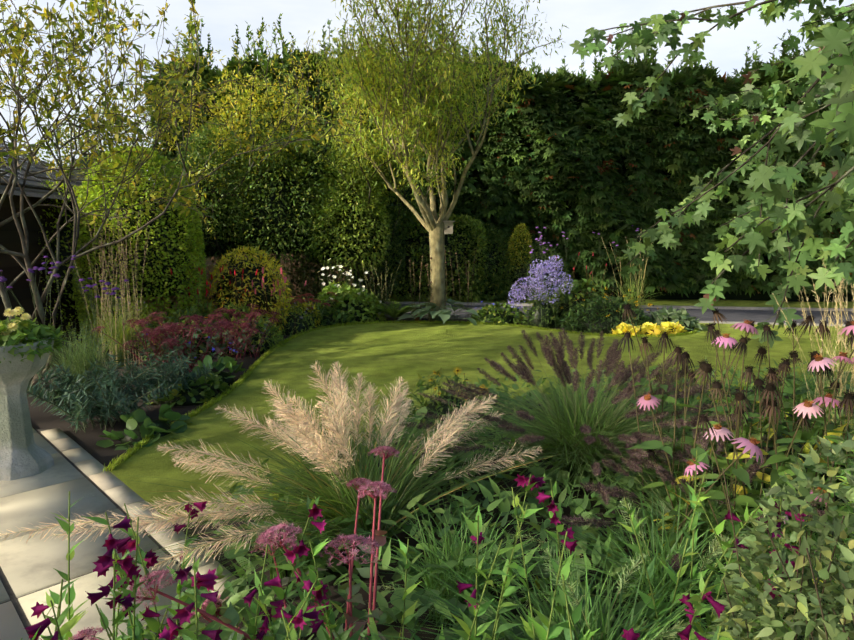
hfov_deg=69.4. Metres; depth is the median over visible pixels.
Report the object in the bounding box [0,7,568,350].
shrub
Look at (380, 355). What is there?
lawn
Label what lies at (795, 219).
gum
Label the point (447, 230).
birdbox
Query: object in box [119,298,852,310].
kerb
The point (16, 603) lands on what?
joint
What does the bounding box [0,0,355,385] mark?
tree
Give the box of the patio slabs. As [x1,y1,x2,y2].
[0,428,237,639]
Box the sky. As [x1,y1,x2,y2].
[0,0,853,179]
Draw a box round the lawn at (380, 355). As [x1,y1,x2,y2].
[110,323,853,523]
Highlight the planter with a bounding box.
[0,337,53,480]
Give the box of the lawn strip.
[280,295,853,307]
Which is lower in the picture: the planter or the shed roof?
the planter
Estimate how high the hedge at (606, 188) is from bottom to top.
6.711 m
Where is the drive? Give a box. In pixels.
[114,301,853,323]
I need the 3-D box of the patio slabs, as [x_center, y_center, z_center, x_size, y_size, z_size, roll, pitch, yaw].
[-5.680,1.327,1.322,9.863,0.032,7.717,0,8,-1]
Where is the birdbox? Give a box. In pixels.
[444,222,452,233]
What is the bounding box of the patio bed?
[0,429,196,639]
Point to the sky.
(726, 48)
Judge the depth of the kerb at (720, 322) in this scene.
10.27 m
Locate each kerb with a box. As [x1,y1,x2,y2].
[116,308,844,326]
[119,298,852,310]
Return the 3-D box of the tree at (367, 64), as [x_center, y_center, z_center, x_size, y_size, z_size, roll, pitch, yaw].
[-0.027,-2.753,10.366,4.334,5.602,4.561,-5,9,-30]
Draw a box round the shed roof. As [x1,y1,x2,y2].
[0,141,81,199]
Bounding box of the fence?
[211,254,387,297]
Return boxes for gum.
[570,0,853,348]
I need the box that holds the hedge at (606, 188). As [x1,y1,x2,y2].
[142,11,853,301]
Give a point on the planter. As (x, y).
(22, 454)
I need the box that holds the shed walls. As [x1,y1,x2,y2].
[0,183,113,344]
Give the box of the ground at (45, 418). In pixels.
[27,312,853,639]
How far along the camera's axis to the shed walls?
7.75 m
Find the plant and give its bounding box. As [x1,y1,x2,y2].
[0,210,853,639]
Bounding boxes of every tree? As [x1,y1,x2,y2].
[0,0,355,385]
[299,0,574,321]
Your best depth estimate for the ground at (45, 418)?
3.39 m

